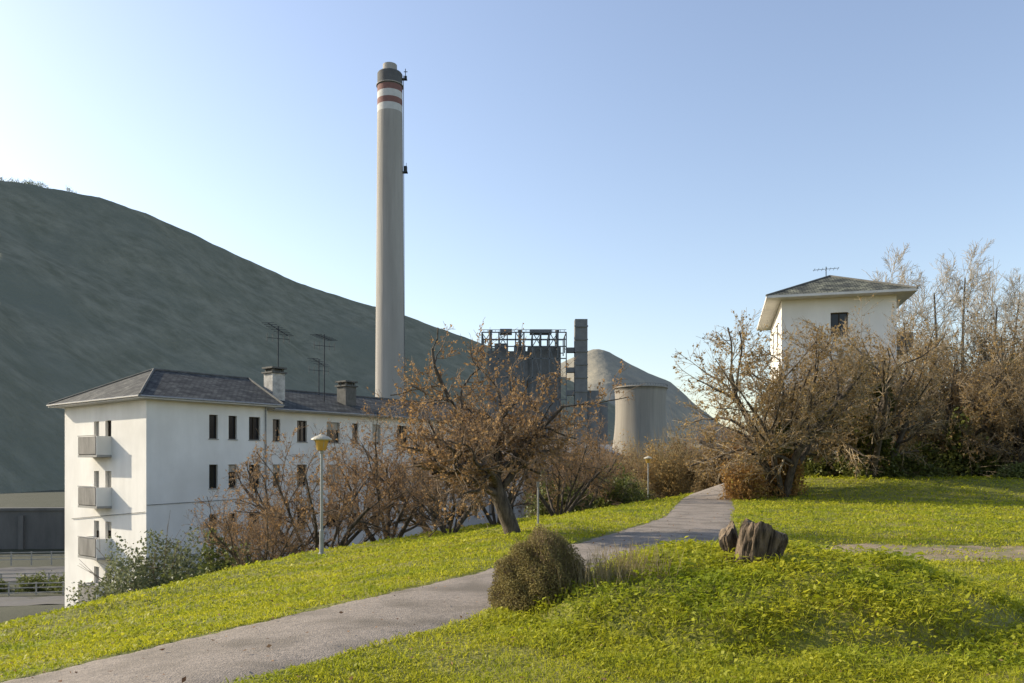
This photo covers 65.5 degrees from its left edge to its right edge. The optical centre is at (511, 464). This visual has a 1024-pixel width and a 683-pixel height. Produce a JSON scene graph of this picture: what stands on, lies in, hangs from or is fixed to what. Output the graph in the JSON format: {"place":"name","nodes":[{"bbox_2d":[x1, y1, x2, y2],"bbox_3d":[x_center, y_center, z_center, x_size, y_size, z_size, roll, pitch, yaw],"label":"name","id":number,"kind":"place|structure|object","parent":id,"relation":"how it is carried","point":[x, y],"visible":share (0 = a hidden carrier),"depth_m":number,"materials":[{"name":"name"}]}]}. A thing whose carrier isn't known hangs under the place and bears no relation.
{"place":"outdoors","nodes":[
{"label":"outdoors","id":0,"kind":"place"},
{"bbox_2d":[0,566,64,580],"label":"riverside road","id":1,"kind":"structure","parent":0,"point":[46,569],"depth_m":83.96,"materials":[{"name":"grey asphalt"}]},
{"bbox_2d":[0,551,64,565],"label":"railing","id":2,"kind":"object","parent":1,"relation":"on","point":[31,559],"visible":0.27,"depth_m":86.50,"materials":[{"name":"metal"}]},
{"bbox_2d":[0,596,64,605],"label":"valley road","id":3,"kind":"structure","parent":0,"point":[14,601],"depth_m":59.92,"materials":[{"name":"grey asphalt"}]},
{"bbox_2d":[0,180,683,493],"bbox_3d":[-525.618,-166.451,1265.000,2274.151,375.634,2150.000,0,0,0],"label":"mountain","id":4,"kind":"structure","parent":0,"point":[96,291],"depth_m":777.57,"materials":[{"name":"green plant"}]},
{"bbox_2d":[0,177,75,192],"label":"ridge trees","id":5,"kind":"object","parent":4,"relation":"on","point":[40,184],"visible":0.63,"depth_m":845.09,"materials":[{"name":"green plant"}]},
{"bbox_2d":[1,484,733,682],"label":"path","id":6,"kind":"structure","parent":0,"point":[194,660],"depth_m":7.90,"materials":[{"name":"concrete"}]},
{"bbox_2d":[0,473,1023,682],"bbox_3d":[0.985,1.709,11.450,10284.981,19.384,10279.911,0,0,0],"label":"ground","id":7,"kind":"structure","parent":0,"point":[52,498],"depth_m":8.17,"materials":[{"name":"green plant"}]},
{"bbox_2d":[0,578,11,591],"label":"roadside bush","id":8,"kind":"object","parent":7,"relation":"on","point":[3,586],"visible":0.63,"depth_m":67.88,"materials":[{"name":"green plant"}]},
{"bbox_2d":[4,570,51,591],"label":"roadside bush","id":9,"kind":"object","parent":7,"relation":"on","point":[29,579],"visible":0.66,"depth_m":67.60,"materials":[{"name":"green plant"}]},
{"bbox_2d":[0,507,64,548],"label":"retaining wall","id":10,"kind":"structure","parent":7,"relation":"on","point":[32,528],"depth_m":104.68,"materials":[{"name":"concrete"}]},
{"bbox_2d":[0,581,64,595],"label":"railing","id":11,"kind":"object","parent":7,"relation":"on","point":[35,587],"visible":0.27,"depth_m":64.22,"materials":[{"name":"metal"}]},
{"bbox_2d":[0,572,64,583],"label":"railing","id":12,"kind":"object","parent":7,"relation":"on","point":[48,573],"visible":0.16,"depth_m":72.20,"materials":[{"name":"metal"}]},
{"bbox_2d":[39,570,64,592],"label":"roadside bush","id":13,"kind":"object","parent":7,"relation":"on","point":[60,578],"visible":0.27,"depth_m":66.25,"materials":[{"name":"green plant"}]},
{"bbox_2d":[61,515,222,605],"bbox_3d":[-12.958,4.641,29.633,5.381,5.846,5.844,0,0,42],"label":"laurel bush","id":14,"kind":"object","parent":7,"relation":"on","point":[140,580],"visible":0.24,"depth_m":28.98,"materials":[{"name":"green plant"}]},
{"bbox_2d":[158,528,262,583],"bbox_3d":[-10.177,3.928,28.525,4.276,3.432,4.003,0,0,-42],"label":"laurel bush","id":15,"kind":"object","parent":7,"relation":"on","point":[215,566],"visible":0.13,"depth_m":28.19,"materials":[{"name":"green plant"}]},
{"bbox_2d":[181,467,325,569],"bbox_3d":[-10.512,3.096,33.304,5.491,6.165,5.370,0,0,-5],"label":"bare tree","id":16,"kind":"object","parent":7,"relation":"on","point":[243,527],"visible":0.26,"depth_m":32.11,"materials":[{"name":"brown plant"}]},
{"bbox_2d":[202,491,310,565],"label":"bare tree","id":17,"kind":"object","parent":7,"relation":"on","point":[295,546],"visible":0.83,"depth_m":26.92,"materials":[{"name":"brown plant"}]},
{"bbox_2d":[46,322,525,607],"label":"apartment block","id":18,"kind":"structure","parent":7,"relation":"on","point":[153,449],"depth_m":50.73,"materials":[{"name":"white paint"}]},
{"bbox_2d":[97,471,98,487],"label":"window","id":19,"kind":"structure","parent":18,"relation":"in","point":[97,471],"depth_m":50.76,"materials":[{"name":"grey glass"}]},
{"bbox_2d":[97,521,98,538],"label":"window","id":20,"kind":"structure","parent":18,"relation":"in","point":[97,521],"depth_m":50.79,"materials":[{"name":"grey glass"}]},
{"bbox_2d":[108,421,110,435],"bbox_3d":[-24.988,-1.730,49.720,0.800,2.080,0.080,0,0,38],"label":"balcony door","id":21,"kind":"structure","parent":18,"relation":"in","point":[109,422],"depth_m":49.90,"materials":[{"name":"black glass"}]},
{"bbox_2d":[108,471,110,486],"bbox_3d":[-24.994,1.420,49.712,0.800,2.080,0.100,0,0,38],"label":"balcony door","id":22,"kind":"structure","parent":18,"relation":"in","point":[109,472],"depth_m":49.78,"materials":[{"name":"grey glass"}]},
{"bbox_2d":[108,522,110,537],"bbox_3d":[-24.994,4.570,49.712,0.800,2.080,0.100,0,0,38],"label":"balcony door","id":23,"kind":"structure","parent":18,"relation":"in","point":[109,523],"depth_m":49.86,"materials":[{"name":"black glass"}]},
{"bbox_2d":[209,514,215,537],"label":"window","id":24,"kind":"structure","parent":18,"relation":"in","point":[209,514],"depth_m":50.11,"materials":[{"name":"black glass"}]},
{"bbox_2d":[208,415,218,439],"bbox_3d":[-18.805,-2.370,50.013,0.300,1.560,0.700,0,0,38],"label":"window","id":25,"kind":"structure","parent":18,"relation":"in","point":[212,418],"depth_m":50.16,"materials":[{"name":"black glass"}]},
{"bbox_2d":[208,465,218,489],"bbox_3d":[-18.805,0.750,50.013,0.300,1.560,0.700,0,0,38],"label":"window","id":26,"kind":"structure","parent":18,"relation":"in","point":[212,468],"depth_m":50.16,"materials":[{"name":"black glass"}]},
{"bbox_2d":[228,465,236,488],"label":"window","id":27,"kind":"structure","parent":18,"relation":"in","point":[231,471],"depth_m":51.20,"materials":[{"name":"black glass"}]},
{"bbox_2d":[228,416,237,439],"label":"window","id":28,"kind":"structure","parent":18,"relation":"in","point":[232,419],"depth_m":51.26,"materials":[{"name":"black glass"}]},
{"bbox_2d":[248,417,259,440],"bbox_3d":[-16.967,-2.370,52.343,0.300,1.560,0.950,0,0,38],"label":"window","id":29,"kind":"structure","parent":18,"relation":"in","point":[253,421],"depth_m":52.40,"materials":[{"name":"black glass"}]},
{"bbox_2d":[249,513,258,534],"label":"window","id":30,"kind":"structure","parent":18,"relation":"in","point":[251,514],"depth_m":52.38,"materials":[{"name":"black glass"}]},
{"bbox_2d":[249,465,259,487],"bbox_3d":[-16.967,0.750,52.343,0.300,1.560,0.950,0,0,38],"label":"window","id":31,"kind":"structure","parent":18,"relation":"in","point":[252,466],"depth_m":52.40,"materials":[{"name":"black glass"}]},
{"bbox_2d":[272,419,279,441],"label":"window","id":32,"kind":"structure","parent":18,"relation":"in","point":[275,422],"depth_m":55.08,"materials":[{"name":"black glass"}]},
{"bbox_2d":[273,465,278,486],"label":"window","id":33,"kind":"structure","parent":18,"relation":"in","point":[277,468],"depth_m":55.05,"materials":[{"name":"black glass"}]},
{"bbox_2d":[296,465,305,486],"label":"window","id":34,"kind":"structure","parent":18,"relation":"in","point":[304,467],"depth_m":56.65,"materials":[{"name":"black glass"}]},
{"bbox_2d":[297,421,307,442],"bbox_3d":[-14.982,-2.370,56.586,0.300,1.560,0.950,0,0,38],"label":"window","id":35,"kind":"structure","parent":18,"relation":"in","point":[301,433],"depth_m":56.78,"materials":[{"name":"black glass"}]},
{"bbox_2d":[297,509,307,529],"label":"window","id":36,"kind":"structure","parent":18,"relation":"in","point":[303,521],"depth_m":56.78,"materials":[{"name":"black glass"}]},
{"bbox_2d":[327,465,337,485],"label":"window","id":37,"kind":"structure","parent":18,"relation":"in","point":[330,465],"depth_m":58.99,"materials":[{"name":"grey glass"}]},
{"bbox_2d":[326,508,339,528],"bbox_3d":[-13.255,3.870,58.776,0.300,1.560,1.300,0,0,38],"label":"window","id":38,"kind":"structure","parent":18,"relation":"in","point":[333,520],"depth_m":58.80,"materials":[{"name":"black glass"}]},
{"bbox_2d":[327,422,340,443],"bbox_3d":[-13.255,-2.370,58.776,0.300,1.560,1.300,0,0,38],"label":"window","id":39,"kind":"structure","parent":18,"relation":"in","point":[329,434],"depth_m":58.95,"materials":[{"name":"grey glass"}]},
{"bbox_2d":[352,423,356,443],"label":"window","id":40,"kind":"structure","parent":18,"relation":"in","point":[353,424],"depth_m":60.58,"materials":[{"name":"black glass"}]},
{"bbox_2d":[372,424,380,444],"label":"window","id":41,"kind":"structure","parent":18,"relation":"in","point":[373,428],"depth_m":62.14,"materials":[{"name":"grey glass"}]},
{"bbox_2d":[397,426,405,444],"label":"window","id":42,"kind":"structure","parent":18,"relation":"in","point":[400,429],"depth_m":64.42,"materials":[{"name":"black glass"}]},
{"bbox_2d":[221,424,403,551],"bbox_3d":[-7.549,1.748,30.030,6.952,6.551,6.758,0,0,0],"label":"bare tree","id":43,"kind":"object","parent":7,"relation":"on","point":[350,525],"visible":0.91,"depth_m":29.69,"materials":[{"name":"brown plant"}]},
{"bbox_2d":[311,434,331,554],"bbox_3d":[-5.500,0.846,23.000,0.600,3.510,0.600,0,0,0],"label":"street lamp","id":44,"kind":"object","parent":7,"relation":"on","point":[321,441],"visible":1,"depth_m":22.96,"materials":[{"name":"metal"}]},
{"bbox_2d":[313,398,450,541],"bbox_3d":[-4.981,0.553,33.264,5.684,6.526,5.812,0,0,-35],"label":"bare tree","id":45,"kind":"object","parent":7,"relation":"on","point":[400,515],"visible":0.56,"depth_m":32.76,"materials":[{"name":"brown plant"}]},
{"bbox_2d":[375,62,407,398],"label":"power station chimney","id":46,"kind":"object","parent":7,"relation":"on","point":[390,292],"visible":0.86,"depth_m":394.24,"materials":[{"name":"concrete"}]},
{"bbox_2d":[401,444,489,536],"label":"bare tree","id":47,"kind":"object","parent":7,"relation":"on","point":[430,498],"visible":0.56,"depth_m":29.30,"materials":[{"name":"brown plant"}]},
{"bbox_2d":[363,395,527,531],"bbox_3d":[-3.034,0.676,36.025,7.676,7.685,7.462,0,0,-20],"label":"bare tree","id":48,"kind":"object","parent":7,"relation":"on","point":[446,526],"visible":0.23,"depth_m":34.94,"materials":[{"name":"brown plant"}]},
{"bbox_2d":[446,410,546,524],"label":"bare tree","id":49,"kind":"object","parent":7,"relation":"on","point":[510,495],"visible":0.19,"depth_m":33.99,"materials":[{"name":"brown plant"}]},
{"bbox_2d":[367,321,642,534],"bbox_3d":[-0.416,-0.921,19.311,5.825,5.464,5.243,0,0,-29],"label":"fruit tree","id":50,"kind":"object","parent":7,"relation":"on","point":[462,457],"visible":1,"depth_m":18.80,"materials":[{"name":"brown plant"}]},
{"bbox_2d":[0,475,1023,682],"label":"fallen leaves","id":51,"kind":"object","parent":7,"relation":"on","point":[268,646],"visible":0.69,"depth_m":10.70,"materials":[{"name":"brown plant"}]},
{"bbox_2d":[485,523,587,613],"bbox_3d":[0.319,1.124,8.832,1.096,0.981,1.145,0,0,-44],"label":"round bush","id":52,"kind":"object","parent":7,"relation":"on","point":[523,573],"visible":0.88,"depth_m":8.58,"materials":[{"name":"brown plant"}]},
{"bbox_2d":[537,482,539,523],"bbox_3d":[0.720,1.061,22.000,0.080,1.200,0.060,0,0,0],"label":"marker post","id":53,"kind":"object","parent":7,"relation":"on","point":[538,484],"visible":0.84,"depth_m":21.98,"materials":[{"name":"metal"}]},
{"bbox_2d":[481,319,607,478],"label":"power station","id":54,"kind":"object","parent":7,"relation":"on","point":[542,360],"visible":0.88,"depth_m":433.33,"materials":[{"name":"metal"}]},
{"bbox_2d":[503,404,613,516],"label":"bare tree","id":55,"kind":"object","parent":7,"relation":"on","point":[586,484],"visible":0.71,"depth_m":36.88,"materials":[{"name":"brown plant"}]},
{"bbox_2d":[521,469,600,517],"bbox_3d":[2.804,1.569,41.431,5.002,3.621,4.024,0,0,0],"label":"verge shrub","id":56,"kind":"object","parent":7,"relation":"on","point":[543,511],"visible":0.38,"depth_m":41.05,"materials":[{"name":"brown plant"}]},
{"bbox_2d":[517,433,609,516],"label":"bare tree","id":57,"kind":"object","parent":7,"relation":"on","point":[543,482],"visible":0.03,"depth_m":65.42,"materials":[{"name":"brown plant"}]},
{"bbox_2d":[543,444,612,472],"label":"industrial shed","id":58,"kind":"structure","parent":7,"relation":"on","point":[607,445],"depth_m":262.12,"materials":[{"name":"grey glass"}]},
{"bbox_2d":[538,416,622,507],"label":"bare tree","id":59,"kind":"object","parent":7,"relation":"on","point":[609,470],"visible":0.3,"depth_m":42.71,"materials":[{"name":"brown plant"}]},
{"bbox_2d":[518,437,651,507],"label":"bare tree","id":60,"kind":"object","parent":7,"relation":"on","point":[610,456],"visible":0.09,"depth_m":69.59,"materials":[{"name":"brown plant"}]},
{"bbox_2d":[577,445,624,463],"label":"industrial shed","id":61,"kind":"structure","parent":7,"relation":"on","point":[609,450],"depth_m":192.54,"materials":[{"name":"brown glass"}]},
{"bbox_2d":[573,465,638,507],"bbox_3d":[5.214,1.656,46.867,5.264,3.695,4.281,0,0,34],"label":"verge shrub","id":62,"kind":"object","parent":7,"relation":"on","point":[615,498],"visible":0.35,"depth_m":45.74,"materials":[{"name":"green plant"}]},
{"bbox_2d":[532,537,692,600],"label":"dry stalks","id":63,"kind":"object","parent":7,"relation":"on","point":[589,575],"visible":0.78,"depth_m":8.52,"materials":[{"name":"plant"}]},
{"bbox_2d":[581,440,657,468],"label":"bare tree","id":64,"kind":"object","parent":7,"relation":"on","point":[615,452],"visible":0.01,"depth_m":88.92,"materials":[{"name":"brown plant"}]},
{"bbox_2d":[592,462,659,503],"bbox_3d":[7.037,1.746,51.087,5.148,3.918,4.478,0,0,0],"label":"verge shrub","id":65,"kind":"object","parent":7,"relation":"on","point":[639,491],"visible":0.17,"depth_m":50.44,"materials":[{"name":"green plant"}]},
{"bbox_2d":[604,429,655,476],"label":"dry reed bush","id":66,"kind":"object","parent":7,"relation":"on","point":[636,452],"visible":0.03,"depth_m":81.77,"materials":[{"name":"brown plant"}]},
{"bbox_2d":[600,441,664,477],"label":"dry reed bush","id":67,"kind":"object","parent":7,"relation":"on","point":[627,460],"visible":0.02,"depth_m":74.03,"materials":[{"name":"brown plant"}]},
{"bbox_2d":[612,446,656,498],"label":"verge shrub","id":68,"kind":"object","parent":7,"relation":"on","point":[627,468],"visible":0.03,"depth_m":64.75,"materials":[{"name":"brown plant"}]},
{"bbox_2d":[612,383,668,461],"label":"cooling tower","id":69,"kind":"structure","parent":7,"relation":"on","point":[642,415],"depth_m":456.64,"materials":[{"name":"concrete"}]},
{"bbox_2d":[619,469,661,499],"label":"verge shrub","id":70,"kind":"object","parent":7,"relation":"on","point":[645,486],"visible":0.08,"depth_m":60.12,"materials":[{"name":"green plant"}]},
{"bbox_2d":[644,456,651,496],"bbox_3d":[9.400,1.247,55.000,0.600,3.760,0.600,0,0,0],"label":"street lamp","id":71,"kind":"object","parent":7,"relation":"on","point":[648,459],"visible":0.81,"depth_m":54.96,"materials":[{"name":"metal"}]},
{"bbox_2d":[625,427,695,497],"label":"dry reed bush","id":72,"kind":"object","parent":7,"relation":"on","point":[664,476],"visible":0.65,"depth_m":69.23,"materials":[{"name":"brown plant"}]},
{"bbox_2d":[650,421,706,458],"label":"dry reed bush","id":73,"kind":"object","parent":7,"relation":"on","point":[692,444],"visible":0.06,"depth_m":85.69,"materials":[{"name":"brown plant"}]},
{"bbox_2d":[655,411,706,493],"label":"dry reed bush","id":74,"kind":"object","parent":7,"relation":"on","point":[690,472],"visible":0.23,"depth_m":75.41,"materials":[{"name":"brown plant"}]},
{"bbox_2d":[649,435,721,468],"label":"bare tree","id":75,"kind":"object","parent":7,"relation":"on","point":[689,448],"visible":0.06,"depth_m":80.75,"materials":[{"name":"brown plant"}]},
{"bbox_2d":[687,448,731,492],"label":"dry reed bush","id":76,"kind":"object","parent":7,"relation":"on","point":[711,481],"visible":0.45,"depth_m":65.38,"materials":[{"name":"brown plant"}]},
{"bbox_2d":[692,414,759,473],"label":"bare tree","id":77,"kind":"object","parent":7,"relation":"on","point":[727,449],"visible":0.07,"depth_m":68.44,"materials":[{"name":"brown plant"}]},
{"bbox_2d":[719,520,737,559],"bbox_3d":[2.581,0.908,9.344,0.322,0.517,0.220,0,0,-20],"label":"tree stump","id":78,"kind":"object","parent":7,"relation":"on","point":[728,536],"visible":0.62,"depth_m":9.26,"materials":[{"name":"brown wood"}]},
{"bbox_2d":[702,413,763,477],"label":"bare tree","id":79,"kind":"object","parent":7,"relation":"on","point":[729,436],"visible":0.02,"depth_m":73.89,"materials":[{"name":"brown plant"}]},
{"bbox_2d":[709,429,773,499],"bbox_3d":[10.522,0.096,35.956,3.061,4.002,2.832,0,0,20],"label":"rust bush","id":80,"kind":"object","parent":7,"relation":"on","point":[735,490],"visible":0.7,"depth_m":35.66,"materials":[{"name":"brown plant"}]},
{"bbox_2d":[733,518,787,570],"bbox_3d":[2.766,0.897,9.015,0.584,0.589,0.593,0,0,-24],"label":"tree stump","id":81,"kind":"object","parent":7,"relation":"on","point":[761,539],"visible":0.77,"depth_m":8.79,"materials":[{"name":"brown wood"}]},
{"bbox_2d":[666,307,886,497],"bbox_3d":[11.454,-2.721,36.074,9.405,9.404,8.586,0,0,0],"label":"bare tree","id":82,"kind":"object","parent":7,"relation":"on","point":[781,442],"visible":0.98,"depth_m":34.95,"materials":[{"name":"brown plant"}]},
{"bbox_2d":[757,370,842,465],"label":"bare tree","id":83,"kind":"object","parent":7,"relation":"on","point":[816,439],"visible":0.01,"depth_m":44.50,"materials":[{"name":"brown plant"}]},
{"bbox_2d":[798,447,848,477],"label":"green shrub","id":84,"kind":"object","parent":7,"relation":"on","point":[822,469],"visible":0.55,"depth_m":42.79,"materials":[{"name":"green plant"}]},
{"bbox_2d":[756,267,918,461],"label":"white house","id":85,"kind":"structure","parent":7,"relation":"on","point":[832,300],"depth_m":51.29,"materials":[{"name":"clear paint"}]},
{"bbox_2d":[831,312,847,336],"bbox_3d":[21.024,-9.020,51.222,1.150,1.560,0.300,0,0,14],"label":"window","id":86,"kind":"structure","parent":85,"relation":"in","point":[836,318],"depth_m":51.33,"materials":[{"name":"black glass"}]},
{"bbox_2d":[788,290,966,480],"bbox_3d":[18.677,-4.083,41.522,8.445,9.916,8.536,0,0,0],"label":"bare tree","id":87,"kind":"object","parent":7,"relation":"on","point":[867,452],"visible":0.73,"depth_m":40.44,"materials":[{"name":"brown plant"}]},
{"bbox_2d":[863,270,924,373],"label":"bare tree","id":88,"kind":"object","parent":7,"relation":"on","point":[890,282],"visible":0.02,"depth_m":66.30,"materials":[{"name":"brown plant"}]},
{"bbox_2d":[848,332,950,461],"bbox_3d":[22.554,-3.579,47.466,6.058,8.888,6.123,0,0,-20],"label":"bare tree","id":89,"kind":"object","parent":7,"relation":"on","point":[894,391],"visible":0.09,"depth_m":46.20,"materials":[{"name":"brown plant"}]},
{"bbox_2d":[877,242,948,363],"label":"bare tree","id":90,"kind":"object","parent":7,"relation":"on","point":[901,282],"visible":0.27,"depth_m":68.66,"materials":[{"name":"brown plant"}]},
{"bbox_2d":[877,450,955,478],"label":"green shrub","id":91,"kind":"object","parent":7,"relation":"on","point":[913,468],"visible":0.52,"depth_m":41.67,"materials":[{"name":"green plant"}]},
{"bbox_2d":[897,249,979,381],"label":"bare tree","id":92,"kind":"object","parent":7,"relation":"on","point":[950,271],"visible":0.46,"depth_m":68.00,"materials":[{"name":"brown plant"}]},
{"bbox_2d":[891,311,1023,474],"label":"bare tree","id":93,"kind":"object","parent":7,"relation":"on","point":[951,399],"visible":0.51,"depth_m":44.41,"materials":[{"name":"brown plant"}]},
{"bbox_2d":[900,404,1017,477],"bbox_3d":[25.338,-1.334,44.692,7.765,5.776,6.709,0,0,23],"label":"thicket bush","id":94,"kind":"object","parent":7,"relation":"on","point":[956,462],"visible":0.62,"depth_m":43.83,"materials":[{"name":"green plant"}]},
{"bbox_2d":[915,238,1020,373],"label":"bare tree","id":95,"kind":"object","parent":7,"relation":"on","point":[972,277],"visible":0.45,"depth_m":69.40,"materials":[{"name":"brown plant"}]},
{"bbox_2d":[914,316,1023,452],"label":"thicket bush","id":96,"kind":"object","parent":7,"relation":"on","point":[953,357],"visible":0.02,"depth_m":52.38,"materials":[{"name":"brown plant"}]},
{"bbox_2d":[939,302,1023,426],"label":"bare tree","id":97,"kind":"object","parent":7,"relation":"on","point":[986,350],"visible":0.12,"depth_m":49.69,"materials":[{"name":"brown plant"}]},
{"bbox_2d":[944,371,1023,462],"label":"thicket bush","id":98,"kind":"object","parent":7,"relation":"on","point":[1016,444],"visible":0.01,"depth_m":45.18,"materials":[{"name":"brown plant"}]},
{"bbox_2d":[951,259,1023,380],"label":"bare tree","id":99,"kind":"object","parent":7,"relation":"on","point":[990,327],"visible":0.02,"depth_m":54.94,"materials":[{"name":"brown plant"}]},
{"bbox_2d":[956,357,1023,463],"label":"bush","id":100,"kind":"object","parent":7,"relation":"on","point":[1010,420],"visible":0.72,"depth_m":43.02,"materials":[{"name":"brown plant"}]},
{"bbox_2d":[960,272,1023,362],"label":"bare tree","id":101,"kind":"object","parent":7,"relation":"on","point":[993,291],"visible":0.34,"depth_m":60.53,"materials":[{"name":"brown plant"}]},
{"bbox_2d":[969,267,1023,356],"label":"bare tree","id":102,"kind":"object","parent":7,"relation":"on","point":[1014,292],"visible":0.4,"depth_m":66.97,"materials":[{"name":"brown plant"}]},
{"bbox_2d":[992,462,1023,478],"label":"clipped hedge","id":103,"kind":"object","parent":7,"relation":"on","point":[1013,470],"visible":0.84,"depth_m":40.76,"materials":[{"name":"green plant"}]},
{"bbox_2d":[1002,285,1023,350],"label":"bare tree","id":104,"kind":"object","parent":7,"relation":"on","point":[1016,307],"visible":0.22,"depth_m":70.77,"materials":[{"name":"brown plant"}]},
{"bbox_2d":[1005,292,1023,348],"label":"bare tree","id":105,"kind":"object","parent":7,"relation":"on","point":[1014,318],"visible":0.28,"depth_m":62.84,"materials":[{"name":"brown plant"}]},
{"bbox_2d":[0,0,1023,434],"label":"sky","id":106,"kind":"structure","parent":0,"point":[647,172],"materials":[{"name":"blue"}]},
{"bbox_2d":[561,349,759,451],"bbox_3d":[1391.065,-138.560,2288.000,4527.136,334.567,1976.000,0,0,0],"label":"distant hill","id":107,"kind":"structure","parent":0,"point":[604,365],"depth_m":1978.25,"materials":[{"name":"grey stone"}]},
{"bbox_2d":[806,543,1023,562],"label":"dirt path","id":108,"kind":"structure","parent":0,"point":[1007,553],"depth_m":14.70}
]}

